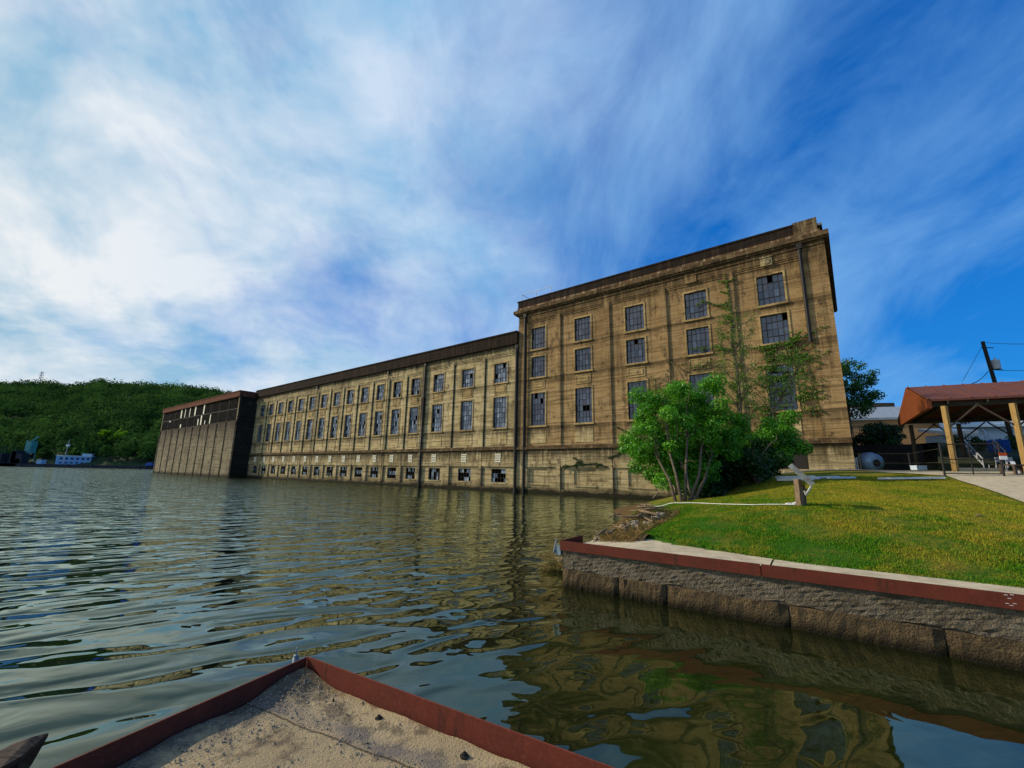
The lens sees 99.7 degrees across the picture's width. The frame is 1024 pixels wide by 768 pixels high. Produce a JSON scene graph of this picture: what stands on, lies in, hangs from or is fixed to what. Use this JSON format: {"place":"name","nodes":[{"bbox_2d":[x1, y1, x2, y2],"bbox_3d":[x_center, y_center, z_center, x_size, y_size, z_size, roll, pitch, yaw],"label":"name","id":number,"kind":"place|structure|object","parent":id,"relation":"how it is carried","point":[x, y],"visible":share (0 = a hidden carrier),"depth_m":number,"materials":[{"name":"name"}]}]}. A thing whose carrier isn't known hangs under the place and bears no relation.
{"place":"outdoors","nodes":[
{"label":"outdoors","id":0,"kind":"place"},
{"bbox_2d":[5,392,161,465],"bbox_3d":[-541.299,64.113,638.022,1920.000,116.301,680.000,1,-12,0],"label":"hill","id":1,"kind":"structure","parent":0,"point":[113,460],"depth_m":307.04,"materials":[{"name":"green plant"}]},
{"bbox_2d":[24,436,38,462],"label":"crane","id":2,"kind":"object","parent":1,"relation":"on","point":[31,446],"visible":0.7,"depth_m":300.13,"materials":[{"name":"teal metal"}]},
{"bbox_2d":[35,447,53,459],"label":"shore tree","id":3,"kind":"object","parent":1,"relation":"on","point":[45,452],"visible":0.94,"depth_m":306.93,"materials":[{"name":"green plant"}]},
{"bbox_2d":[55,454,95,464],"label":"boat","id":4,"kind":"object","parent":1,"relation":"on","point":[84,458],"depth_m":299.34,"materials":[{"name":"blue paint"}]},
{"bbox_2d":[97,429,113,440],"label":"shore tree","id":5,"kind":"object","parent":1,"relation":"on","point":[104,432],"visible":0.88,"depth_m":327.92,"materials":[{"name":"green plant"}]},
{"bbox_2d":[97,445,117,460],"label":"shore tree","id":6,"kind":"object","parent":1,"relation":"on","point":[110,451],"visible":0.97,"depth_m":305.81,"materials":[{"name":"green plant"}]},
{"bbox_2d":[0,377,231,458],"bbox_3d":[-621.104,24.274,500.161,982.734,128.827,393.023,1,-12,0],"label":"forest","id":7,"kind":"object","parent":1,"relation":"on","point":[57,409],"visible":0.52,"depth_m":420.59,"materials":[{"name":"green plant"}]},
{"bbox_2d":[108,428,128,447],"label":"shore tree","id":8,"kind":"object","parent":1,"relation":"on","point":[119,432],"visible":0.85,"depth_m":326.61,"materials":[{"name":"green plant"}]},
{"bbox_2d":[114,443,136,460],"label":"shore tree","id":9,"kind":"object","parent":1,"relation":"on","point":[129,452],"visible":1,"depth_m":305.04,"materials":[{"name":"green plant"}]},
{"bbox_2d":[139,445,155,460],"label":"shore tree","id":10,"kind":"object","parent":1,"relation":"on","point":[144,449],"visible":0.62,"depth_m":307.67,"materials":[{"name":"green plant"}]},
{"bbox_2d":[119,668,434,767],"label":"gravel","id":11,"kind":"structure","parent":0,"point":[234,723],"depth_m":2.77,"materials":[{"name":"beige gravel"}]},
{"bbox_2d":[0,466,653,700],"bbox_3d":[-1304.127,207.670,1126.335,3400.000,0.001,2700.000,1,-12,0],"label":"water","id":12,"kind":"structure","parent":0,"point":[502,522],"depth_m":15.95,"materials":[{"name":"liquid"}]},
{"bbox_2d":[0,463,153,470],"bbox_3d":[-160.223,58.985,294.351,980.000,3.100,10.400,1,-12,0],"label":"quay","id":13,"kind":"structure","parent":12,"relation":"in","point":[122,467],"depth_m":289.70,"materials":[{"name":"concrete"}]},
{"bbox_2d":[0,446,29,465],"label":"barge","id":14,"kind":"object","parent":13,"relation":"on","point":[18,457],"visible":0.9,"depth_m":292.50},
{"bbox_2d":[52,647,614,767],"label":"dock","id":15,"kind":"object","parent":12,"relation":"in","point":[447,737],"visible":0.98,"depth_m":2.66,"materials":[{"name":"concrete"}]},
{"bbox_2d":[0,733,47,767],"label":"timber end","id":16,"kind":"object","parent":15,"relation":"attached to","point":[22,753],"visible":1,"depth_m":2.90,"materials":[{"name":"brown wood"}]},
{"bbox_2d":[544,594,1023,767],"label":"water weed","id":17,"kind":"object","parent":12,"relation":"in","point":[699,629],"visible":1,"depth_m":5.84,"materials":[{"name":"green plant"}]},
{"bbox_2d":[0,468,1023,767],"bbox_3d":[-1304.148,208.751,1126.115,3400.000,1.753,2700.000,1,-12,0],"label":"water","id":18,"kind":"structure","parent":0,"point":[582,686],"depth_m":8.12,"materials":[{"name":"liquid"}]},
{"bbox_2d":[152,217,854,499],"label":"powerhouse building","id":19,"kind":"structure","parent":18,"relation":"on","point":[537,401],"depth_m":54.19,"materials":[{"name":"concrete"}]},
{"bbox_2d":[275,423,280,440],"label":"window","id":20,"kind":"structure","parent":19,"relation":"in","point":[278,424],"depth_m":99.49,"materials":[{"name":"glass"}]},
{"bbox_2d":[285,422,290,440],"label":"window","id":21,"kind":"structure","parent":19,"relation":"in","point":[288,423],"depth_m":96.56,"materials":[{"name":"glass"}]},
{"bbox_2d":[295,421,300,439],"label":"window","id":22,"kind":"structure","parent":19,"relation":"in","point":[299,422],"depth_m":93.63,"materials":[{"name":"glass"}]},
{"bbox_2d":[306,419,312,439],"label":"window","id":23,"kind":"structure","parent":19,"relation":"in","point":[309,429],"depth_m":90.73,"materials":[{"name":"glass"}]},
{"bbox_2d":[318,418,324,438],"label":"window","id":24,"kind":"structure","parent":19,"relation":"in","point":[321,427],"depth_m":87.82,"materials":[{"name":"glass"}]},
{"bbox_2d":[322,395,326,407],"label":"window","id":25,"kind":"structure","parent":19,"relation":"in","point":[324,399],"depth_m":88.90,"materials":[{"name":"glass"}]},
{"bbox_2d":[331,416,337,437],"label":"window","id":26,"kind":"structure","parent":19,"relation":"in","point":[334,425],"depth_m":84.89,"materials":[{"name":"glass"}]},
{"bbox_2d":[334,392,339,405],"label":"window","id":27,"kind":"structure","parent":19,"relation":"in","point":[337,395],"depth_m":86.00,"materials":[{"name":"glass"}]},
{"bbox_2d":[344,415,350,436],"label":"window","id":28,"kind":"structure","parent":19,"relation":"in","point":[347,431],"depth_m":82.02,"materials":[{"name":"glass"}]},
{"bbox_2d":[347,390,353,403],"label":"window","id":29,"kind":"structure","parent":19,"relation":"in","point":[350,399],"depth_m":83.05,"materials":[{"name":"glass"}]},
{"bbox_2d":[359,413,365,435],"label":"window","id":30,"kind":"structure","parent":19,"relation":"in","point":[363,416],"depth_m":79.06,"materials":[{"name":"glass"}]},
{"bbox_2d":[362,387,368,401],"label":"window","id":31,"kind":"structure","parent":19,"relation":"in","point":[364,397],"depth_m":80.13,"materials":[{"name":"glass"}]},
{"bbox_2d":[371,467,378,477],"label":"window","id":32,"kind":"structure","parent":19,"relation":"in","point":[372,475],"depth_m":74.44,"materials":[{"name":"glass"}]},
{"bbox_2d":[374,411,381,434],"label":"window","id":33,"kind":"structure","parent":19,"relation":"in","point":[378,421],"depth_m":76.17,"materials":[{"name":"glass"}]},
{"bbox_2d":[377,384,384,399],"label":"window","id":34,"kind":"structure","parent":19,"relation":"in","point":[380,396],"depth_m":77.24,"materials":[{"name":"glass"}]},
{"bbox_2d":[391,409,399,433],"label":"window","id":35,"kind":"structure","parent":19,"relation":"in","point":[394,430],"depth_m":73.25,"materials":[{"name":"glass"}]},
{"bbox_2d":[394,381,401,396],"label":"window","id":36,"kind":"structure","parent":19,"relation":"in","point":[398,384],"depth_m":74.28,"materials":[{"name":"glass"}]},
{"bbox_2d":[406,468,414,478],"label":"window","id":37,"kind":"structure","parent":19,"relation":"in","point":[408,476],"depth_m":68.68,"materials":[{"name":"glass"}]},
{"bbox_2d":[409,407,417,432],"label":"window","id":38,"kind":"structure","parent":19,"relation":"in","point":[414,411],"depth_m":70.31,"materials":[{"name":"glass"}]},
{"bbox_2d":[412,378,419,394],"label":"window","id":39,"kind":"structure","parent":19,"relation":"in","point":[416,387],"depth_m":71.36,"materials":[{"name":"glass"}]},
{"bbox_2d":[429,468,439,479],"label":"window","id":40,"kind":"structure","parent":19,"relation":"in","point":[433,469],"depth_m":65.29,"materials":[{"name":"glass"}]},
{"bbox_2d":[432,404,442,431],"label":"window","id":41,"kind":"structure","parent":19,"relation":"in","point":[437,417],"depth_m":66.88,"materials":[{"name":"glass"}]},
{"bbox_2d":[434,374,443,391],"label":"window","id":42,"kind":"structure","parent":19,"relation":"in","point":[439,382],"depth_m":68.01,"materials":[{"name":"glass"}]},
{"bbox_2d":[458,468,470,480],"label":"window","id":43,"kind":"structure","parent":19,"relation":"in","point":[461,471],"depth_m":61.22,"materials":[{"name":"glass"}]},
{"bbox_2d":[461,401,472,429],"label":"window","id":44,"kind":"structure","parent":19,"relation":"in","point":[466,418],"depth_m":63.09,"materials":[{"name":"glass"}]},
{"bbox_2d":[463,369,473,387],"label":"window","id":45,"kind":"structure","parent":19,"relation":"in","point":[467,381],"depth_m":64.24,"materials":[{"name":"glass"}]},
{"bbox_2d":[492,469,505,482],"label":"window","id":46,"kind":"structure","parent":19,"relation":"in","point":[503,471],"depth_m":57.50,"materials":[{"name":"glass"}]},
{"bbox_2d":[494,397,506,427],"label":"window","id":47,"kind":"structure","parent":19,"relation":"in","point":[499,403],"depth_m":59.27,"materials":[{"name":"glass"}]},
{"bbox_2d":[495,363,506,382],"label":"window","id":48,"kind":"structure","parent":19,"relation":"in","point":[501,372],"depth_m":60.40,"materials":[{"name":"glass"}]},
{"bbox_2d":[532,327,544,348],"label":"window","id":49,"kind":"structure","parent":19,"relation":"in","point":[538,333],"depth_m":57.31,"materials":[{"name":"glass"}]},
{"bbox_2d":[532,356,544,376],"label":"window","id":50,"kind":"structure","parent":19,"relation":"in","point":[538,363],"depth_m":56.55,"materials":[{"name":"glass"}]},
{"bbox_2d":[532,392,544,425],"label":"window","id":51,"kind":"structure","parent":19,"relation":"in","point":[538,408],"depth_m":55.39,"materials":[{"name":"glass"}]},
{"bbox_2d":[575,316,590,340],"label":"window","id":52,"kind":"structure","parent":19,"relation":"in","point":[582,325],"depth_m":53.34,"materials":[{"name":"glass"}]},
{"bbox_2d":[576,347,590,370],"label":"window","id":53,"kind":"structure","parent":19,"relation":"in","point":[583,356],"depth_m":52.52,"materials":[{"name":"glass"}]},
{"bbox_2d":[576,387,591,422],"bbox_3d":[8.626,2.521,51.380,2.200,4.200,0.085,-8,-15,37],"label":"window","id":54,"kind":"structure","parent":19,"relation":"in","point":[583,395],"depth_m":51.46,"materials":[{"name":"glass"}]},
{"bbox_2d":[562,427,648,470],"bbox_3d":[10.575,7.296,48.212,11.729,4.966,0.406,-8,-15,37],"label":"climbing vine","id":55,"kind":"object","parent":19,"relation":"attached to","point":[577,462],"visible":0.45,"depth_m":48.98,"materials":[{"name":"green plant"}]},
{"bbox_2d":[625,304,643,330],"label":"window","id":56,"kind":"structure","parent":19,"relation":"in","point":[635,314],"depth_m":49.28,"materials":[{"name":"glass"}]},
{"bbox_2d":[627,338,645,363],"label":"window","id":57,"kind":"structure","parent":19,"relation":"in","point":[635,352],"depth_m":48.48,"materials":[{"name":"glass"}]},
{"bbox_2d":[628,381,646,419],"bbox_3d":[13.867,1.798,47.351,2.200,4.200,0.085,-8,-15,37],"label":"window","id":58,"kind":"structure","parent":19,"relation":"in","point":[632,407],"depth_m":47.63,"materials":[{"name":"glass"}]},
{"bbox_2d":[635,354,741,422],"bbox_3d":[17.468,0.596,44.153,11.243,7.534,0.387,-8,-15,37],"label":"climbing vine","id":59,"kind":"object","parent":19,"relation":"attached to","point":[701,366],"visible":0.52,"depth_m":44.03,"materials":[{"name":"green plant"}]},
{"bbox_2d":[684,290,707,319],"bbox_3d":[19.283,-8.208,45.215,2.200,2.950,0.085,-8,-15,37],"label":"window","id":60,"kind":"structure","parent":19,"relation":"in","point":[692,311],"depth_m":45.25,"materials":[{"name":"glass"}]},
{"bbox_2d":[687,327,709,354],"bbox_3d":[19.213,-4.485,44.456,2.200,2.950,0.085,-8,-15,37],"label":"window","id":61,"kind":"structure","parent":19,"relation":"in","point":[699,337],"depth_m":44.47,"materials":[{"name":"glass"}]},
{"bbox_2d":[690,373,714,411],"bbox_3d":[19.109,1.075,43.323,2.200,4.200,0.085,-8,-15,37],"label":"window","id":62,"kind":"structure","parent":19,"relation":"in","point":[693,378],"depth_m":43.76,"materials":[{"name":"glass"}]},
{"bbox_2d":[690,273,746,413],"bbox_3d":[20.201,-2.292,42.634,4.778,17.941,0.413,-8,-15,38],"label":"climbing vine","id":63,"kind":"object","parent":19,"relation":"attached to","point":[730,322],"visible":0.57,"depth_m":42.70,"materials":[{"name":"green plant"}]},
{"bbox_2d":[756,273,785,305],"bbox_3d":[24.642,-8.947,41.095,2.200,2.950,0.085,-8,-15,37],"label":"window","id":64,"kind":"structure","parent":19,"relation":"in","point":[772,292],"depth_m":41.08,"materials":[{"name":"glass"}]},
{"bbox_2d":[760,313,789,343],"bbox_3d":[24.571,-5.136,40.319,2.200,2.770,0.085,-8,-15,37],"label":"window","id":65,"kind":"structure","parent":19,"relation":"in","point":[773,327],"depth_m":40.36,"materials":[{"name":"glass"}]},
{"bbox_2d":[765,364,797,410],"bbox_3d":[24.469,0.336,39.204,2.200,4.200,0.088,-8,-15,37],"label":"window","id":66,"kind":"structure","parent":19,"relation":"in","point":[795,405],"depth_m":39.08,"materials":[{"name":"glass"}]},
{"bbox_2d":[750,325,827,428],"bbox_3d":[24.826,-0.112,38.437,6.405,9.871,0.403,-8,-15,37],"label":"climbing vine","id":67,"kind":"object","parent":19,"relation":"attached to","point":[790,344],"visible":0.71,"depth_m":38.65,"materials":[{"name":"green plant"}]},
{"bbox_2d":[772,447,808,468],"bbox_3d":[24.444,6.533,38.059,2.700,1.900,0.060,-8,-15,37],"label":"door","id":68,"kind":"structure","parent":19,"relation":"in","point":[801,462],"depth_m":37.48,"materials":[{"name":"black metal"}]},
{"bbox_2d":[852,425,903,438],"bbox_3d":[37.306,4.986,44.539,4.515,1.387,0.056,-9,-15,41],"label":"terrace railing","id":69,"kind":"object","parent":19,"relation":"attached to","point":[866,432],"visible":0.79,"depth_m":44.43,"materials":[{"name":"black metal"}]},
{"bbox_2d":[553,535,1023,699],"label":"river wall","id":70,"kind":"structure","parent":18,"relation":"on","point":[888,622],"depth_m":7.12,"materials":[{"name":"concrete"}]},
{"bbox_2d":[0,0,1023,406],"label":"sky","id":71,"kind":"structure","parent":0,"point":[230,195],"materials":[{"name":"blue"}]},
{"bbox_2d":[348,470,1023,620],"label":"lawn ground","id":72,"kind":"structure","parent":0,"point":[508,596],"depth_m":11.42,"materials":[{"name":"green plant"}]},
{"bbox_2d":[528,509,685,595],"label":"mud bank","id":73,"kind":"structure","parent":72,"relation":"on","point":[539,591],"depth_m":11.12,"materials":[{"name":"soil"}]},
{"bbox_2d":[540,504,680,571],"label":"rocks","id":74,"kind":"object","parent":73,"relation":"on","point":[617,534],"visible":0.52,"depth_m":11.40,"materials":[{"name":"stone"}]},
{"bbox_2d":[617,372,753,500],"bbox_3d":[9.742,2.751,23.644,7.806,7.120,7.088,1,-12,0],"label":"river tree","id":75,"kind":"object","parent":72,"relation":"on","point":[676,453],"visible":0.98,"depth_m":22.80,"materials":[{"name":"green plant"}]},
{"bbox_2d":[662,503,795,505],"bbox_3d":[6.494,4.418,15.788,0.814,0.725,9.448,2,-12,-6],"label":"hose","id":76,"kind":"object","parent":72,"relation":"on","point":[749,504],"visible":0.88,"depth_m":12.10,"materials":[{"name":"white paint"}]},
{"bbox_2d":[679,437,794,498],"bbox_3d":[13.404,5.359,25.863,5.800,4.726,9.419,-7,-14,34],"label":"evergreen shrub","id":77,"kind":"object","parent":72,"relation":"on","point":[723,486],"visible":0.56,"depth_m":23.88,"materials":[{"name":"green plant"}]},
{"bbox_2d":[731,464,783,485],"bbox_3d":[14.881,5.451,26.873,4.665,2.928,6.714,-3,-12,20],"label":"olive shrub","id":78,"kind":"object","parent":72,"relation":"on","point":[779,472],"depth_m":26.91,"materials":[{"name":"green plant"}]},
{"bbox_2d":[706,303,821,483],"bbox_3d":[16.747,0.433,29.362,8.624,12.540,4.248,5,-12,-18],"label":"twiggy tree","id":79,"kind":"object","parent":72,"relation":"on","point":[762,379],"visible":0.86,"depth_m":29.84,"materials":[{"name":"green plant"}]},
{"bbox_2d":[728,409,814,483],"bbox_3d":[15.488,3.940,27.216,7.307,4.769,4.949,9,-14,-36],"label":"leafy shrub","id":80,"kind":"object","parent":72,"relation":"on","point":[782,435],"visible":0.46,"depth_m":26.92,"materials":[{"name":"green plant"}]},
{"bbox_2d":[775,475,814,477],"bbox_3d":[15.222,4.989,23.232,0.220,0.162,1.840,11,-15,-40],"label":"plank","id":81,"kind":"object","parent":72,"relation":"on","point":[790,476],"visible":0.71,"depth_m":23.36,"materials":[{"name":"white paint"}]},
{"bbox_2d":[776,477,820,478],"bbox_3d":[14.721,4.871,22.276,0.220,0.144,2.218,5,-12,-20],"label":"plank","id":82,"kind":"object","parent":72,"relation":"on","point":[799,478],"visible":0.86,"depth_m":22.11,"materials":[{"name":"white paint"}]},
{"bbox_2d":[788,464,814,505],"bbox_3d":[7.656,2.751,11.352,0.541,1.283,0.908,-7,-14,33],"label":"sign stand","id":83,"kind":"object","parent":72,"relation":"on","point":[801,491],"visible":0.76,"depth_m":11.33,"materials":[{"name":"wood"}]},
{"bbox_2d":[856,452,883,470],"bbox_3d":[29.457,6.470,35.550,1.700,1.634,1.932,1,-12,0],"label":"tank","id":84,"kind":"object","parent":72,"relation":"on","point":[875,460],"visible":0.77,"depth_m":34.90,"materials":[{"name":"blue metal"}]},
{"bbox_2d":[852,444,925,469],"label":"retaining wall","id":85,"kind":"structure","parent":72,"relation":"on","point":[890,451],"depth_m":43.77,"materials":[{"name":"stone"}]},
{"bbox_2d":[851,421,906,444],"bbox_3d":[40.933,5.806,48.160,9.047,3.548,4.633,4,-12,-16],"label":"hedge","id":86,"kind":"object","parent":85,"relation":"on","point":[893,439],"visible":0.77,"depth_m":46.77,"materials":[{"name":"green plant"}]},
{"bbox_2d":[859,448,942,474],"bbox_3d":[24.467,5.095,28.122,3.405,1.795,13.458,-8,-14,36],"label":"fence","id":87,"kind":"object","parent":72,"relation":"on","point":[861,463],"visible":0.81,"depth_m":28.19,"materials":[{"name":"black metal"}]},
{"bbox_2d":[878,477,945,478],"bbox_3d":[19.557,4.613,21.180,2.504,0.177,0.220,-5,-13,27],"label":"plank","id":88,"kind":"object","parent":72,"relation":"on","point":[911,477],"visible":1,"depth_m":21.07,"materials":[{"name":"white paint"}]},
{"bbox_2d":[910,465,926,469],"bbox_3d":[28.078,5.786,29.800,0.751,0.310,0.560,1,-12,0],"label":"cooler","id":89,"kind":"object","parent":72,"relation":"on","point":[920,467],"visible":0.98,"depth_m":29.57,"materials":[{"name":"white"}]},
{"bbox_2d":[898,380,1023,471],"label":"pavilion","id":90,"kind":"structure","parent":72,"relation":"on","point":[946,405],"depth_m":28.57,"materials":[{"name":"brown wood"}]},
{"bbox_2d":[964,429,1008,467],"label":"staircase","id":91,"kind":"structure","parent":72,"relation":"on","point":[985,438],"depth_m":33.54,"materials":[{"name":"metal"}]},
{"bbox_2d":[585,538,1023,594],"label":"walkway","id":92,"kind":"structure","parent":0,"point":[652,545],"depth_m":7.88,"materials":[{"name":"concrete"}]},
{"bbox_2d":[781,469,1012,473],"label":"path","id":93,"kind":"structure","parent":0,"point":[878,470],"depth_m":32.50,"materials":[{"name":"concrete"}]},
{"bbox_2d":[923,447,938,469],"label":"terrace","id":94,"kind":"structure","parent":0,"point":[932,458],"depth_m":46.29,"materials":[{"name":"black"}]},
{"bbox_2d":[841,357,887,436],"bbox_3d":[47.431,3.576,60.729,8.910,14.651,8.756,4,-12,-14],"label":"broadleaf tree","id":95,"kind":"object","parent":94,"relation":"on","point":[867,397],"visible":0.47,"depth_m":59.80,"materials":[{"name":"green plant"}]},
{"bbox_2d":[850,403,940,444],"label":"brick hall","id":96,"kind":"structure","parent":94,"relation":"on","point":[886,413],"depth_m":72.04,"materials":[{"name":"grey metal"}]},
{"bbox_2d":[939,421,1023,440],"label":"white house","id":97,"kind":"structure","parent":94,"relation":"on","point":[993,432],"depth_m":55.95,"materials":[{"name":"blue"}]},
{"bbox_2d":[868,471,1023,501],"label":"driveway","id":98,"kind":"structure","parent":0,"point":[1009,485],"depth_m":19.29,"materials":[{"name":"concrete"}]},
{"bbox_2d":[938,442,1005,476],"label":"gate","id":99,"kind":"structure","parent":98,"relation":"on","point":[971,459],"depth_m":21.35,"materials":[{"name":"black metal"}]},
{"bbox_2d":[998,453,1007,459],"bbox_3d":[23.450,3.441,20.616,0.283,0.330,0.019,-3,-12,21],"label":"warning sign","id":100,"kind":"object","parent":99,"relation":"attached to","point":[1002,456],"visible":1,"depth_m":20.61,"materials":[{"name":"white paint"}]},
{"bbox_2d":[959,468,999,470],"bbox_3d":[28.037,5.262,26.003,2.145,0.400,0.340,-2,-12,14],"label":"barrier","id":101,"kind":"object","parent":98,"relation":"on","point":[980,469],"visible":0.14,"depth_m":25.85,"materials":[{"name":"concrete"}]},
{"bbox_2d":[998,464,1023,474],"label":"bench","id":102,"kind":"object","parent":98,"relation":"on","point":[1014,467],"visible":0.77,"depth_m":21.35,"materials":[{"name":"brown wood"}]},
{"bbox_2d":[922,442,1020,470],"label":"slope","id":103,"kind":"structure","parent":0,"point":[1014,455],"depth_m":32.72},
{"bbox_2d":[934,447,960,457],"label":"shrub","id":104,"kind":"object","parent":103,"relation":"on","point":[945,452],"visible":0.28,"depth_m":34.65,"materials":[{"name":"green plant"}]},
{"bbox_2d":[918,428,978,447],"bbox_3d":[44.935,5.446,44.477,1.324,2.042,5.000,1,-12,0],"label":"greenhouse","id":105,"kind":"object","parent":103,"relation":"on","point":[937,438],"visible":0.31,"depth_m":44.91,"materials":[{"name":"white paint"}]},
{"bbox_2d":[944,435,969,448],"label":"shrub","id":106,"kind":"object","parent":103,"relation":"on","point":[956,441],"visible":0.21,"depth_m":38.55,"materials":[{"name":"green plant"}]},
{"bbox_2d":[969,436,986,450],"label":"shrub","id":107,"kind":"object","parent":103,"relation":"on","point":[976,439],"visible":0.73,"depth_m":37.07,"materials":[{"name":"green plant"}]},
{"bbox_2d":[981,341,1012,436],"bbox_3d":[46.093,1.150,40.764,1.546,10.755,0.640,1,-12,0],"label":"utility pole","id":108,"kind":"object","parent":103,"relation":"on","point":[993,364],"visible":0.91,"depth_m":41.21,"materials":[{"name":"brown wood"}]},
{"bbox_2d":[986,440,1011,452],"bbox_3d":[38.721,4.957,34.347,0.846,1.013,1.000,1,-12,0],"label":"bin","id":109,"kind":"object","parent":103,"relation":"on","point":[1005,445],"visible":0.81,"depth_m":33.94,"materials":[{"name":"blue plastic"}]},
{"bbox_2d":[1004,435,1017,449],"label":"shrub","id":110,"kind":"object","parent":103,"relation":"on","point":[1013,443],"visible":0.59,"depth_m":36.36,"materials":[{"name":"green plant"}]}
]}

